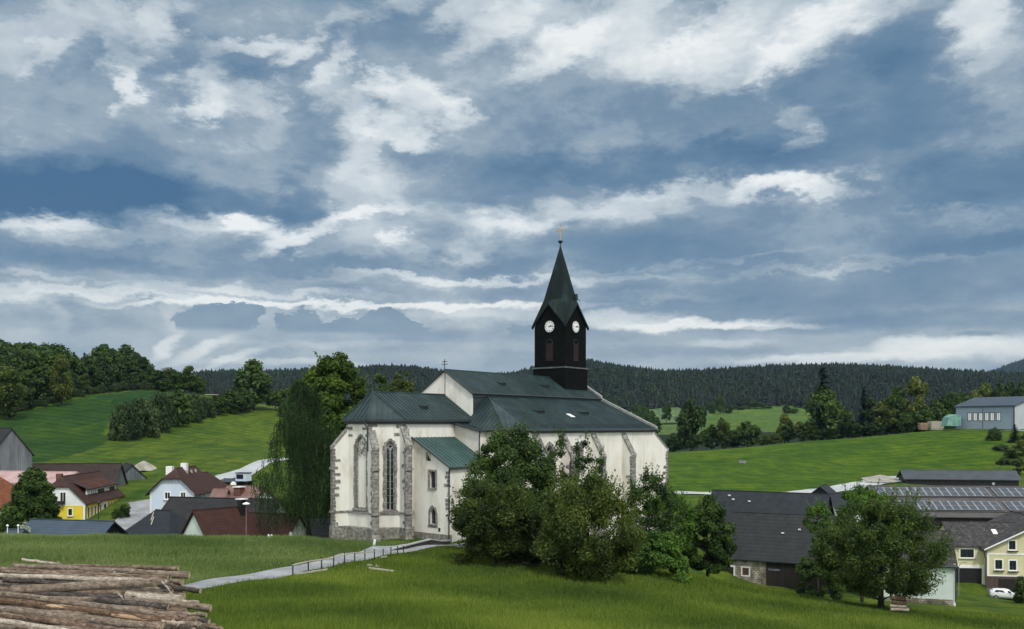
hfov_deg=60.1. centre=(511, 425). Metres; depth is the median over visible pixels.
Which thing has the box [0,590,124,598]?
log
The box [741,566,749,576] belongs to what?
window
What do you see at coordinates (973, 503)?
barn
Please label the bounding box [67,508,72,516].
window
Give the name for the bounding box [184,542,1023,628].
meadow grass
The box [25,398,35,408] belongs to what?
field bush
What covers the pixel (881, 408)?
deciduous tree
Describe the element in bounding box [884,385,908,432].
deciduous tree
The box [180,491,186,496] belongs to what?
window
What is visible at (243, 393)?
deciduous tree
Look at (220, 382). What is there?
distant forest
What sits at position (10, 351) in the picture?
deciduous tree
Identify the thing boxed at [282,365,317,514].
oak tree
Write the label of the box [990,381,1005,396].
deciduous tree
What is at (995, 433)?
field bush
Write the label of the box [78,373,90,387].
deciduous tree
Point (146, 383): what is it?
field bush
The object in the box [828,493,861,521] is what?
house
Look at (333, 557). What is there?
fence
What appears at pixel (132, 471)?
shed
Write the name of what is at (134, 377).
deciduous tree
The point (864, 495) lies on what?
deciduous tree
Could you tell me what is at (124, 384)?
field bush
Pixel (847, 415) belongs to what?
deciduous tree
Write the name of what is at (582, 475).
window
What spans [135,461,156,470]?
gravel heap
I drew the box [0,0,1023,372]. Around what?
sky
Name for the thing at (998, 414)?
window
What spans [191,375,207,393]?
deciduous tree
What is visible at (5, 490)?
house
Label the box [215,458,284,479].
climbing road
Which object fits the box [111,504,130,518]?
shrub
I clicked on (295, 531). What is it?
house
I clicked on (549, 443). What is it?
window
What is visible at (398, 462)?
church
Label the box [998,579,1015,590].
garage door
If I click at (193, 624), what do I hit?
log
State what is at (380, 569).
plank
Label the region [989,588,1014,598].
car
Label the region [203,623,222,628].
log
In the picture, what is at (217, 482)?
house
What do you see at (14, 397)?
deciduous tree
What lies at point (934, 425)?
timber stack
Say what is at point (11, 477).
farm building
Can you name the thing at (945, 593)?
farm building
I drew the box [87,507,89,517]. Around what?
window
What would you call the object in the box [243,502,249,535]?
street lamp
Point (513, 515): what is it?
orchard tree
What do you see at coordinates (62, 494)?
window
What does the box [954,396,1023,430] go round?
industrial hall
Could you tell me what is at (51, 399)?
field bush
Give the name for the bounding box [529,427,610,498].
orchard tree
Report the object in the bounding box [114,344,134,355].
deciduous tree
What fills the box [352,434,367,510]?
window
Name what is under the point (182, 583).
log
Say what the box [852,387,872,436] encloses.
spruce tree
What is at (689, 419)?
deciduous tree
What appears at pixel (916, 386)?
deciduous tree
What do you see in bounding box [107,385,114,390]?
field bush
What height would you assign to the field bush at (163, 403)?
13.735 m
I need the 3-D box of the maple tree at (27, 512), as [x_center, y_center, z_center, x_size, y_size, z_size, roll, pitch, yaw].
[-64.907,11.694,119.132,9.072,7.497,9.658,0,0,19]
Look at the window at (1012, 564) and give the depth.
134.60 m
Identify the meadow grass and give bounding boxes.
[0,532,409,584]
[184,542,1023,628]
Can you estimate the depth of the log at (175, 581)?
32.13 m
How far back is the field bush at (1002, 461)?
231.45 m
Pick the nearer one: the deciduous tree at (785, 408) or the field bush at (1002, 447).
the field bush at (1002, 447)
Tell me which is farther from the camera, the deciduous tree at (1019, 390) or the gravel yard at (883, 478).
the deciduous tree at (1019, 390)
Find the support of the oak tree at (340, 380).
on the meadow ground at (74, 430)
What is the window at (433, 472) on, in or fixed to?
in the church
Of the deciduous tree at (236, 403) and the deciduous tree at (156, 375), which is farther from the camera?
the deciduous tree at (156, 375)
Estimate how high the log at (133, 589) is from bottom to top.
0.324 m
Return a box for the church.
[329,225,668,543]
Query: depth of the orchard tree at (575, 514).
73.23 m
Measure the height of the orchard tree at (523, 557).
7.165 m
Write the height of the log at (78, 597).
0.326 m
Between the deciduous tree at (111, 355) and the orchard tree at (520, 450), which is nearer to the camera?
the orchard tree at (520, 450)
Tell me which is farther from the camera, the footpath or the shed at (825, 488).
the shed at (825, 488)
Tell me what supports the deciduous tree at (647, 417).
on the meadow ground at (74, 430)
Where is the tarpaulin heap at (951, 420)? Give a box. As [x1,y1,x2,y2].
[941,414,960,425]
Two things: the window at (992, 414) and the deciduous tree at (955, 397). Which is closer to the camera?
the window at (992, 414)
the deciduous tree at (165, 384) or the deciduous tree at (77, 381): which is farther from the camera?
the deciduous tree at (165, 384)
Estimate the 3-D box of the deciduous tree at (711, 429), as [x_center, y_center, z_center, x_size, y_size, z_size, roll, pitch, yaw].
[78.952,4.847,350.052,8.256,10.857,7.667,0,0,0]
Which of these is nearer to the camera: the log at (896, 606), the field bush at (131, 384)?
the log at (896, 606)
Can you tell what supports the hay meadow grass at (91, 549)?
on the meadow ground at (74, 430)
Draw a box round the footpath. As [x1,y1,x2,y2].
[184,543,464,588]
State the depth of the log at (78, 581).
32.38 m
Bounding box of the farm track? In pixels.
[675,476,900,493]
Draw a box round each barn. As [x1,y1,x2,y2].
[0,428,34,470]
[32,463,127,486]
[302,516,329,538]
[709,489,833,534]
[725,511,844,593]
[865,485,1023,528]
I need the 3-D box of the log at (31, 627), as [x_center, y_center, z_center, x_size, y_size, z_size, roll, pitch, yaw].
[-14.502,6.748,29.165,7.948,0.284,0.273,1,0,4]
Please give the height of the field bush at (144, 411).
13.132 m
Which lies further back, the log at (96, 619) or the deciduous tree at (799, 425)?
the deciduous tree at (799, 425)
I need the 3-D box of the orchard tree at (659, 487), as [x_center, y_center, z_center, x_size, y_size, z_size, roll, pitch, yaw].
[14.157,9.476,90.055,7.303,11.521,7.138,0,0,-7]
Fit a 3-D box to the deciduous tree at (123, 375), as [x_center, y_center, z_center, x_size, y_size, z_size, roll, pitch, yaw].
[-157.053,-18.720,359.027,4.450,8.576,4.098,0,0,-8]
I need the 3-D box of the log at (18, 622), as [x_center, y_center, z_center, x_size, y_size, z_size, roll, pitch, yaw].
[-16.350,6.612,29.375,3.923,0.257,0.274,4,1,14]
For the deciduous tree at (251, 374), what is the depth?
337.16 m
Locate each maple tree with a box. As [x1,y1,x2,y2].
[0,491,61,532]
[1,466,60,527]
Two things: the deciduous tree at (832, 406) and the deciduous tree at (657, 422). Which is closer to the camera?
the deciduous tree at (832, 406)
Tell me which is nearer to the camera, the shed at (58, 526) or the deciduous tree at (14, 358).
the shed at (58, 526)
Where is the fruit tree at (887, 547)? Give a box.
[805,479,960,608]
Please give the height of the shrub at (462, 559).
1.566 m
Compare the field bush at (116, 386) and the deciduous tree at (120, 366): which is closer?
the field bush at (116, 386)
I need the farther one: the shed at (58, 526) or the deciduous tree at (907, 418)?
the deciduous tree at (907, 418)
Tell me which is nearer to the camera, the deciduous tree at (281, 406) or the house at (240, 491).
the house at (240, 491)
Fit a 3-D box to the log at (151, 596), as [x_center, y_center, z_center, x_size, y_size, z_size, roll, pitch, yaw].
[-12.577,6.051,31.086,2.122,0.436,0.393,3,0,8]
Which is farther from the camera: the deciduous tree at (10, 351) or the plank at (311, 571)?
the deciduous tree at (10, 351)
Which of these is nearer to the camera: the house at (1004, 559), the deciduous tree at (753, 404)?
the house at (1004, 559)
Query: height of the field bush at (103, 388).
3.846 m
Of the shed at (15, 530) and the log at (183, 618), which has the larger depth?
the shed at (15, 530)
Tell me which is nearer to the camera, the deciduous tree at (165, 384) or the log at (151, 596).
the log at (151, 596)
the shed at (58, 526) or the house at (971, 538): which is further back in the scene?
the house at (971, 538)
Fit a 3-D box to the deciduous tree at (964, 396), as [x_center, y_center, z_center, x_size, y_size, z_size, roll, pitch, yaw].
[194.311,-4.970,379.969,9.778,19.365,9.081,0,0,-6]
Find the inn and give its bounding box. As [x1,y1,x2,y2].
[51,471,124,519]
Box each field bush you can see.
[17,399,27,410]
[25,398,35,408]
[39,396,50,406]
[48,396,56,402]
[72,385,78,396]
[78,389,84,396]
[81,384,93,393]
[92,387,99,393]
[97,384,107,392]
[106,399,142,440]
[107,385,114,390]
[112,382,121,390]
[120,380,128,390]
[127,380,136,389]
[130,397,161,437]
[135,382,143,389]
[141,380,149,389]
[146,390,177,432]
[180,392,206,422]
[200,396,216,417]
[985,427,1002,440]
[991,444,1009,450]
[995,458,1013,464]
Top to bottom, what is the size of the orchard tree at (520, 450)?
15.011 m
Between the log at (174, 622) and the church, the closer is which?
the log at (174, 622)
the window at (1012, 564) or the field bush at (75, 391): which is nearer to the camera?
the window at (1012, 564)
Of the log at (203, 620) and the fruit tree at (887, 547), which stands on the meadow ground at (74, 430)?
the fruit tree at (887, 547)
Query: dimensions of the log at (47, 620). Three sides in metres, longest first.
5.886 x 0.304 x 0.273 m
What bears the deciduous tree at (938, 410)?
on the meadow ground at (74, 430)
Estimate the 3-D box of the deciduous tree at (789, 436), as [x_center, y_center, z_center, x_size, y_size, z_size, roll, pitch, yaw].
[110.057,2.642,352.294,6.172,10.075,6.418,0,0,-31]
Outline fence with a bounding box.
[292,546,403,575]
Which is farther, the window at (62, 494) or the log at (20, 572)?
the window at (62, 494)
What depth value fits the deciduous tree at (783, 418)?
354.98 m
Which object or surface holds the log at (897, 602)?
on the log at (896, 606)
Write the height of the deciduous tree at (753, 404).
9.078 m
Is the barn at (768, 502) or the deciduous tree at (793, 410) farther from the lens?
the deciduous tree at (793, 410)
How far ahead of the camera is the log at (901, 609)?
82.88 m
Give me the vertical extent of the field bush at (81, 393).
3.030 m
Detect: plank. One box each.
[295,568,327,574]
[369,567,393,571]
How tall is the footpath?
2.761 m
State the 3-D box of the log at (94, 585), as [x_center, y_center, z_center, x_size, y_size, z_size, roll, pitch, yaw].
[-15.223,5.786,31.812,5.325,0.453,0.437,-2,0,-5]
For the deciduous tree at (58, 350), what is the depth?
334.27 m
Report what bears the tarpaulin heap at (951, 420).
on the meadow ground at (74, 430)
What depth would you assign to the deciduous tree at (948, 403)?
348.35 m
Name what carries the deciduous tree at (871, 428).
on the meadow ground at (74, 430)
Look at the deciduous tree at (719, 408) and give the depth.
898.16 m
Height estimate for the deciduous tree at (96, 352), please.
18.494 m
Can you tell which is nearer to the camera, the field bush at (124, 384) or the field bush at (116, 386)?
the field bush at (116, 386)
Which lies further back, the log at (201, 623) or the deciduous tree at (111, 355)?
the deciduous tree at (111, 355)
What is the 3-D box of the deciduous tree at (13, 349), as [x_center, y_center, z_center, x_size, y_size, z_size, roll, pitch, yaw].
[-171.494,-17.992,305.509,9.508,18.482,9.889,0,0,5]
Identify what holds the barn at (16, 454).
on the meadow ground at (74, 430)
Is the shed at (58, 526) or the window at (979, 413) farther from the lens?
the window at (979, 413)
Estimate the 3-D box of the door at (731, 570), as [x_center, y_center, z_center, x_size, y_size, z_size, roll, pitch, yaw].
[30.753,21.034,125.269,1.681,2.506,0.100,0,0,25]
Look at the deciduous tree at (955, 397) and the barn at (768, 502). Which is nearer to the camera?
the barn at (768, 502)
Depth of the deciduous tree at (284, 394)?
348.89 m
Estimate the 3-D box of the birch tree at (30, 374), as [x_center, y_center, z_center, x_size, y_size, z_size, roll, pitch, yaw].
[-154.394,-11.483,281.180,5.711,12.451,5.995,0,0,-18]
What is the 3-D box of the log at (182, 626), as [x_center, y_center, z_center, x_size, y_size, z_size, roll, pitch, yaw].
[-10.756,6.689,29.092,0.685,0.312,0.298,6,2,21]
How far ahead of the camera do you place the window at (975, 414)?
300.45 m
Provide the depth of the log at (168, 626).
29.34 m
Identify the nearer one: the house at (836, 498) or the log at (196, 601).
the log at (196, 601)
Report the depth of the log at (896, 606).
82.86 m
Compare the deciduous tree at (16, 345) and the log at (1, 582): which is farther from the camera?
the deciduous tree at (16, 345)
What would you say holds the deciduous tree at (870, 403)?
on the meadow ground at (74, 430)
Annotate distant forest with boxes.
[151,358,1023,440]
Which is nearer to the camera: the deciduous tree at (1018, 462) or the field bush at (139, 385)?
the deciduous tree at (1018, 462)
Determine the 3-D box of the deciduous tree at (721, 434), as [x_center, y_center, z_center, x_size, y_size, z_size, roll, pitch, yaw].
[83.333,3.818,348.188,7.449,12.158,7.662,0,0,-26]
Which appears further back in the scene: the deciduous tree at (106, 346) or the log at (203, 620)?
the deciduous tree at (106, 346)
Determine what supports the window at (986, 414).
in the industrial hall
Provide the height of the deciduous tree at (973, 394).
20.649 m
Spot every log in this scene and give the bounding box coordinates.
[0,567,126,573]
[0,570,172,580]
[0,573,168,583]
[0,578,172,583]
[0,580,184,592]
[0,584,173,592]
[0,586,185,598]
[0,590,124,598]
[0,591,180,614]
[0,597,174,621]
[0,605,164,628]
[0,611,122,628]
[0,616,173,624]
[0,618,67,628]
[0,624,146,628]
[2,577,77,583]
[3,605,176,611]
[6,568,168,577]
[10,578,165,592]
[11,573,183,585]
[12,563,190,578]
[21,558,60,564]
[21,620,206,628]
[40,609,185,615]
[51,563,178,570]
[53,595,154,600]
[54,603,187,611]
[91,597,168,609]
[124,591,184,601]
[139,600,211,611]
[154,577,181,583]
[156,613,199,621]
[157,584,201,593]
[161,619,184,624]
[167,611,206,616]
[174,623,195,628]
[179,600,198,602]
[185,615,210,622]
[185,620,200,626]
[195,621,215,625]
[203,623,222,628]
[889,604,906,607]
[890,595,905,600]
[890,608,908,611]
[891,600,906,604]
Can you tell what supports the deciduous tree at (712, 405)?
on the meadow ground at (74, 430)
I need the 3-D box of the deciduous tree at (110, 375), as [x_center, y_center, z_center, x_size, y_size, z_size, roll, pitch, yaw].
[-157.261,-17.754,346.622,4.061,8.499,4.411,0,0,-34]
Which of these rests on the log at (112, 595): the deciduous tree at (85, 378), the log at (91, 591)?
the log at (91, 591)
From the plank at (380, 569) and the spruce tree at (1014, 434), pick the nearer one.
the plank at (380, 569)
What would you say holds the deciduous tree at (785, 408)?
on the meadow ground at (74, 430)
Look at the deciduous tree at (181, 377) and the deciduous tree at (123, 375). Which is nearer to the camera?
the deciduous tree at (123, 375)
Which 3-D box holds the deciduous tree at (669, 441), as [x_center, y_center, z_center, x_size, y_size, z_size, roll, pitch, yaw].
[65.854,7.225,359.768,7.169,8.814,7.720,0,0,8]
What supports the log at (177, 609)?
on the log at (39, 608)
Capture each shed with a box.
[4,528,29,533]
[25,518,128,535]
[123,463,147,479]
[221,478,253,484]
[811,483,836,493]
[896,469,1021,485]
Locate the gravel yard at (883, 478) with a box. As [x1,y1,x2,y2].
[862,475,895,481]
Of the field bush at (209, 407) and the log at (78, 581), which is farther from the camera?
the field bush at (209, 407)
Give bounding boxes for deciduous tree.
[0,342,8,350]
[0,342,12,354]
[0,348,11,362]
[0,353,36,395]
[0,363,35,405]
[0,366,28,419]
[8,384,33,406]
[9,346,18,352]
[12,342,21,347]
[12,350,35,387]
[17,342,40,352]
[23,349,41,384]
[30,363,57,398]
[33,350,71,384]
[37,342,72,354]
[43,365,59,396]
[48,353,72,405]
[52,347,62,355]
[60,353,80,377]
[69,354,87,385]
[70,371,82,388]
[78,355,98,385]
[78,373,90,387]
[85,359,96,387]
[86,346,117,381]
[90,368,109,387]
[92,353,118,382]
[99,343,119,355]
[106,348,120,359]
[107,370,115,384]
[108,351,124,374]
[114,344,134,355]
[115,357,125,382]
[120,355,140,380]
[120,369,130,381]
[121,349,147,374]
[131,372,138,387]
[136,352,154,388]
[137,357,152,375]
[137,371,148,382]
[145,370,168,388]
[153,378,174,391]
[160,367,178,383]
[168,372,189,390]
[168,389,192,426]
[180,365,198,393]
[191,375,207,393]
[212,394,230,414]
[220,390,246,412]
[233,358,273,409]
[236,388,254,411]
[266,390,284,410]
[277,402,288,415]
[280,388,289,398]
[371,372,387,391]
[387,370,415,392]
[631,402,639,414]
[637,410,642,417]
[640,406,649,415]
[640,479,699,569]
[642,413,651,422]
[649,410,655,422]
[653,417,661,433]
[661,404,671,423]
[665,433,681,451]
[674,398,708,450]
[681,491,737,576]
[700,406,706,415]
[703,424,721,449]
[707,401,716,413]
[713,420,733,448]
[715,395,725,413]
[717,417,725,431]
[724,403,732,412]
[725,431,739,447]
[732,421,763,446]
[749,401,759,407]
[759,435,772,444]
[769,433,783,443]
[775,413,791,442]
[780,420,796,442]
[782,404,790,413]
[790,408,799,413]
[793,421,813,441]
[801,426,821,440]
[802,497,834,591]
[803,385,843,439]
[819,424,840,439]
[832,476,889,601]
[838,406,853,438]
[841,419,863,437]
[860,397,879,431]
[863,422,886,435]
[872,401,889,431]
[877,397,896,434]
[882,408,906,433]
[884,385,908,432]
[896,412,916,432]
[902,376,929,431]
[913,407,936,430]
[926,399,949,427]
[938,395,955,428]
[944,391,960,428]
[954,392,969,413]
[969,390,980,399]
[976,382,992,396]
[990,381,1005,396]
[1003,380,1014,396]
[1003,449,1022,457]
[1011,381,1023,395]
[1011,458,1023,474]
[1012,439,1023,455]
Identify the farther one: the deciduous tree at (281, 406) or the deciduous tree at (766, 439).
the deciduous tree at (766, 439)
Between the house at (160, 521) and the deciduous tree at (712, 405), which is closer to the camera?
the house at (160, 521)
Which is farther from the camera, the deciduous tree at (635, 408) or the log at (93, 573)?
the deciduous tree at (635, 408)
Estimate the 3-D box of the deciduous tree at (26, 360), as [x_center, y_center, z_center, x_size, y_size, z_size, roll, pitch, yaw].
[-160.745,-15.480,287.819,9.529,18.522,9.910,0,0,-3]
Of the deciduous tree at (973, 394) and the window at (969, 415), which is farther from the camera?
the deciduous tree at (973, 394)
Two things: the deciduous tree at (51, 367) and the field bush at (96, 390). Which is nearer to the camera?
the deciduous tree at (51, 367)
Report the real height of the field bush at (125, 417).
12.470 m
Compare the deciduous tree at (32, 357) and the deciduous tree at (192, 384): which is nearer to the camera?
the deciduous tree at (32, 357)
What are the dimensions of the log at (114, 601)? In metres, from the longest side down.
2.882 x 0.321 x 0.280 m
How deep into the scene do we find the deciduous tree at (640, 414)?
698.49 m
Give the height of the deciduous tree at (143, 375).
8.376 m
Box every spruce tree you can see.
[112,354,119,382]
[800,367,841,439]
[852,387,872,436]
[1007,424,1020,441]
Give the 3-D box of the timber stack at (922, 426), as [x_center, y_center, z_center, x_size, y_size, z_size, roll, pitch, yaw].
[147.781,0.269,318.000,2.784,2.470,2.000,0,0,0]
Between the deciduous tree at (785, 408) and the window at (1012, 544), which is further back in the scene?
the deciduous tree at (785, 408)
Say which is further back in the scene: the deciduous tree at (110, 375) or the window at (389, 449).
the deciduous tree at (110, 375)
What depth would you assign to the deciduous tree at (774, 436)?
350.33 m
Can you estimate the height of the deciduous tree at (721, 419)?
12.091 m
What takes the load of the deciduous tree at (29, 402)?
on the meadow ground at (74, 430)
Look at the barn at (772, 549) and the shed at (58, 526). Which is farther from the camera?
the barn at (772, 549)
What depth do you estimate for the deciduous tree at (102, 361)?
350.28 m
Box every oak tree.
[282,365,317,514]
[285,351,369,475]
[303,396,344,515]
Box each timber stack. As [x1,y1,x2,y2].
[918,423,927,429]
[928,421,943,429]
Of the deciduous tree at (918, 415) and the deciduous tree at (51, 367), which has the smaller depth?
the deciduous tree at (51, 367)
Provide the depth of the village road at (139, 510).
142.02 m
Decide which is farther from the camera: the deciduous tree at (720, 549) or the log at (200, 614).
the deciduous tree at (720, 549)
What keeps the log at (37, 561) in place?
on the log at (164, 568)
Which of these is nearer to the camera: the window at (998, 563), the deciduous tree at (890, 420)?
the window at (998, 563)
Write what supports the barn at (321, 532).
on the meadow ground at (74, 430)
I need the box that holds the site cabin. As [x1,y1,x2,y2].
[235,472,251,484]
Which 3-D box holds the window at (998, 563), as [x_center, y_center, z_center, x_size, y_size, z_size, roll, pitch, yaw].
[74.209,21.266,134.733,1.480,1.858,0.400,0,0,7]
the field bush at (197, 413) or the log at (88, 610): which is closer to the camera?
the log at (88, 610)
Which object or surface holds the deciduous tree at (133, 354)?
on the meadow ground at (74, 430)
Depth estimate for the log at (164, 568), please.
32.99 m
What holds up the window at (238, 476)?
in the site cabin
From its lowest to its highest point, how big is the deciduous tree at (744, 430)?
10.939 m
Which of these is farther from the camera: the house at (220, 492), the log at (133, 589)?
the house at (220, 492)
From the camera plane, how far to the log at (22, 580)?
32.12 m
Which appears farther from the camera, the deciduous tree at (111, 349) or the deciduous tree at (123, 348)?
the deciduous tree at (123, 348)
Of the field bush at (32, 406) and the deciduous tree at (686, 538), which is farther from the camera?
the field bush at (32, 406)
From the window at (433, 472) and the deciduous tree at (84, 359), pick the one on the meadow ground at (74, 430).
the deciduous tree at (84, 359)
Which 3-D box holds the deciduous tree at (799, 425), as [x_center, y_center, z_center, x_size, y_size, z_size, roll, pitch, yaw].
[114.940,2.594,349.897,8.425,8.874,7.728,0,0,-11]
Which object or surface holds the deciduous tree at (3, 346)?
on the meadow ground at (74, 430)
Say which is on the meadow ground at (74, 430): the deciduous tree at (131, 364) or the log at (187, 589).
the deciduous tree at (131, 364)
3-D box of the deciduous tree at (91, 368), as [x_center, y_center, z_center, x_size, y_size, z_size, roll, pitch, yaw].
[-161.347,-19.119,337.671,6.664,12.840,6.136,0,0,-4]
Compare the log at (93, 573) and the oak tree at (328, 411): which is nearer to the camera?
the log at (93, 573)
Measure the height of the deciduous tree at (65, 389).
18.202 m
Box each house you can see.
[0,477,12,514]
[125,509,186,535]
[145,463,217,512]
[162,496,289,519]
[180,498,260,536]
[203,471,226,487]
[210,488,230,496]
[226,485,276,498]
[249,512,312,536]
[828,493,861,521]
[937,521,1015,583]
[979,511,1023,590]
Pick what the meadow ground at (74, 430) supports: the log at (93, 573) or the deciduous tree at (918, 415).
the deciduous tree at (918, 415)
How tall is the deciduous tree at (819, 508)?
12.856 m
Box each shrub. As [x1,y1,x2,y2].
[20,520,30,532]
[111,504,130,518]
[451,553,472,563]
[617,528,691,583]
[795,549,844,600]
[1012,575,1023,602]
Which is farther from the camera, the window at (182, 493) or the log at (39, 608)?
the window at (182, 493)
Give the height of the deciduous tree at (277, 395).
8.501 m
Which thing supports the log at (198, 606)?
on the log at (177, 609)
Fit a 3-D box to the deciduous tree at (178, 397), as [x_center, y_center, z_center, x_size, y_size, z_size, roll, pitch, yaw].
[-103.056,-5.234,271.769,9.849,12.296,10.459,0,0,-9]
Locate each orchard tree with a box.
[446,466,546,564]
[452,411,559,540]
[487,494,591,566]
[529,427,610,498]
[529,459,647,582]
[617,462,690,554]
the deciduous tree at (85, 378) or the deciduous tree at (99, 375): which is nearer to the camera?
the deciduous tree at (85, 378)
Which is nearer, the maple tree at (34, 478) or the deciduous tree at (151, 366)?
the maple tree at (34, 478)
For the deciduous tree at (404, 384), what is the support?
on the meadow ground at (74, 430)
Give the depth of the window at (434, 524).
98.69 m
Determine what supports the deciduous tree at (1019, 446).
on the meadow ground at (74, 430)
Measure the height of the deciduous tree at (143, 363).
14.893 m
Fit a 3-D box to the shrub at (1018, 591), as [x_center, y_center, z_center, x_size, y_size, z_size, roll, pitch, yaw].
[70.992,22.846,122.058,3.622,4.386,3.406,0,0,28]
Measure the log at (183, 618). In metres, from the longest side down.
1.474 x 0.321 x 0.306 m
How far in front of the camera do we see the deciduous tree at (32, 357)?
296.63 m
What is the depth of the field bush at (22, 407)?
272.65 m
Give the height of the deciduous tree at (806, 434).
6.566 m
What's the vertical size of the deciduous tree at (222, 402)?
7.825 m
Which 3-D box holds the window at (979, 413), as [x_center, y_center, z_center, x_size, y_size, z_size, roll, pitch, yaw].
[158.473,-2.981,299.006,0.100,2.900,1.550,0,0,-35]
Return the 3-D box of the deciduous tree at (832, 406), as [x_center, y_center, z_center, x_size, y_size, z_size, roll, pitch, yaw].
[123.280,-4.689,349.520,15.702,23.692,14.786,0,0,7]
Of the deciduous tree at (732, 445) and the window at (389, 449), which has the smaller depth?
the window at (389, 449)
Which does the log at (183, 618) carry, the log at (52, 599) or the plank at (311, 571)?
the log at (52, 599)
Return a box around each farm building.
[0,471,77,484]
[873,530,958,605]
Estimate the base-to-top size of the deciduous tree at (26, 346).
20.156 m
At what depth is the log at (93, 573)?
32.55 m
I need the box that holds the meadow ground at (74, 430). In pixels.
[0,370,1023,628]
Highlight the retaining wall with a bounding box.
[389,539,450,549]
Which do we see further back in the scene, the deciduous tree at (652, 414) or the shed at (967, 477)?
the deciduous tree at (652, 414)
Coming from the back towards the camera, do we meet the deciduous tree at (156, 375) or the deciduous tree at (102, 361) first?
the deciduous tree at (156, 375)
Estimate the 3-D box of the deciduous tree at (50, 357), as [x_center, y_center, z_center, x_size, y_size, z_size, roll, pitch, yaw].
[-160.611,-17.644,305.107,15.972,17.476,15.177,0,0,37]
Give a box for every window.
[60,492,65,501]
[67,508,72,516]
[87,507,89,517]
[164,491,170,499]
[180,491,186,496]
[236,474,242,478]
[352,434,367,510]
[382,438,397,512]
[427,469,436,489]
[428,505,437,527]
[545,441,555,476]
[574,442,583,476]
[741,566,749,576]
[959,548,974,558]
[967,412,971,420]
[973,412,977,420]
[978,412,981,420]
[984,412,988,420]
[990,412,994,420]
[994,559,1004,571]
[996,412,1000,420]
[1007,540,1018,551]
[1008,559,1018,571]
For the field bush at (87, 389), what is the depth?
319.18 m
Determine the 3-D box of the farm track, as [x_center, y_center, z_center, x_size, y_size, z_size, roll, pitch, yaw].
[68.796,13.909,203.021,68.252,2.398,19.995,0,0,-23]
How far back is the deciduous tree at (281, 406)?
328.81 m
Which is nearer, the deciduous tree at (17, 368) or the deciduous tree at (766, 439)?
the deciduous tree at (17, 368)
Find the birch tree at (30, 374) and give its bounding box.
[23,370,36,396]
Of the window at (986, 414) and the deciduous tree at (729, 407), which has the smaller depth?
the window at (986, 414)
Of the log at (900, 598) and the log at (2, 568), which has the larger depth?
the log at (900, 598)
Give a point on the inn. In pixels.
(79, 495)
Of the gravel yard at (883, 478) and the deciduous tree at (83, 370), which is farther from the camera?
the deciduous tree at (83, 370)
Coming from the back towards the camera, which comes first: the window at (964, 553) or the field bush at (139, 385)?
the field bush at (139, 385)
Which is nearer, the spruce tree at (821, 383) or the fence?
the fence
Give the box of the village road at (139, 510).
[115,499,149,529]
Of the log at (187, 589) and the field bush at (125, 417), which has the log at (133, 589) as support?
the log at (187, 589)
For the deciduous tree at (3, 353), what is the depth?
287.82 m
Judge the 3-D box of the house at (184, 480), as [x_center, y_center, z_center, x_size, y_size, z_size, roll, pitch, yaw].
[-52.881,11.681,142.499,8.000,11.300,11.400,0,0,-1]
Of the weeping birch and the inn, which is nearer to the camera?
the weeping birch
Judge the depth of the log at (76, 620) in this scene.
29.61 m
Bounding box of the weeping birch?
[250,377,340,536]
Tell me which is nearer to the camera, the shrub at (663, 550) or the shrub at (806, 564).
the shrub at (663, 550)
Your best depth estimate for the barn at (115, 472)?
164.56 m
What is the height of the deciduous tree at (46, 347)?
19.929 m
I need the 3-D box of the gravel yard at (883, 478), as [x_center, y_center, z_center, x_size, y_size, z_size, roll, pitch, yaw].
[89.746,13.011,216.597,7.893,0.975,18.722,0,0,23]
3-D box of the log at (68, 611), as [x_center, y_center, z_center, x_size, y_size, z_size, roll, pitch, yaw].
[-15.082,6.443,30.279,8.190,0.280,0.279,1,0,4]
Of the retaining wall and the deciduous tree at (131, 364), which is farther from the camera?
the deciduous tree at (131, 364)
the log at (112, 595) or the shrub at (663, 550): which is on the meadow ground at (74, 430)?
the shrub at (663, 550)
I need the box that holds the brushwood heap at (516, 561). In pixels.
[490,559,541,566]
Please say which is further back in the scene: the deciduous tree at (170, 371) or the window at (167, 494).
the deciduous tree at (170, 371)
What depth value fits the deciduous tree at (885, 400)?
350.30 m
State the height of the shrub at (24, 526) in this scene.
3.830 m
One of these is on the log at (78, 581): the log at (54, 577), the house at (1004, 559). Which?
the log at (54, 577)
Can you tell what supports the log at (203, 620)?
on the log
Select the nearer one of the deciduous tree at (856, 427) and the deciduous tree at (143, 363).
the deciduous tree at (856, 427)
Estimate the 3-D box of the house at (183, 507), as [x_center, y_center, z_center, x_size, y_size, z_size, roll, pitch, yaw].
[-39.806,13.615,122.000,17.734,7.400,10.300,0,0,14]
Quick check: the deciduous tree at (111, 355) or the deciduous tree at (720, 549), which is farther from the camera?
the deciduous tree at (111, 355)
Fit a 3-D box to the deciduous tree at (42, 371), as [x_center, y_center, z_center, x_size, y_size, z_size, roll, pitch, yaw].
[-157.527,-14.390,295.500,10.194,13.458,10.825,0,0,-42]
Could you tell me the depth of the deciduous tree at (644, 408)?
778.27 m
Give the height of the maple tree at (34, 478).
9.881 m
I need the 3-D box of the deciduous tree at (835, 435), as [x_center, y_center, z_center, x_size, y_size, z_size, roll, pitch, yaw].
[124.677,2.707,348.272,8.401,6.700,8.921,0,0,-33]
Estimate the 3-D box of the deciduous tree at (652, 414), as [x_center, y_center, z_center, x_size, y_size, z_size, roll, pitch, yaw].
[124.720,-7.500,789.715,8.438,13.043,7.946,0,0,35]
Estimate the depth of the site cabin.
156.31 m
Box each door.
[725,565,734,575]
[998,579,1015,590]
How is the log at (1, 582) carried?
on the log at (133, 589)

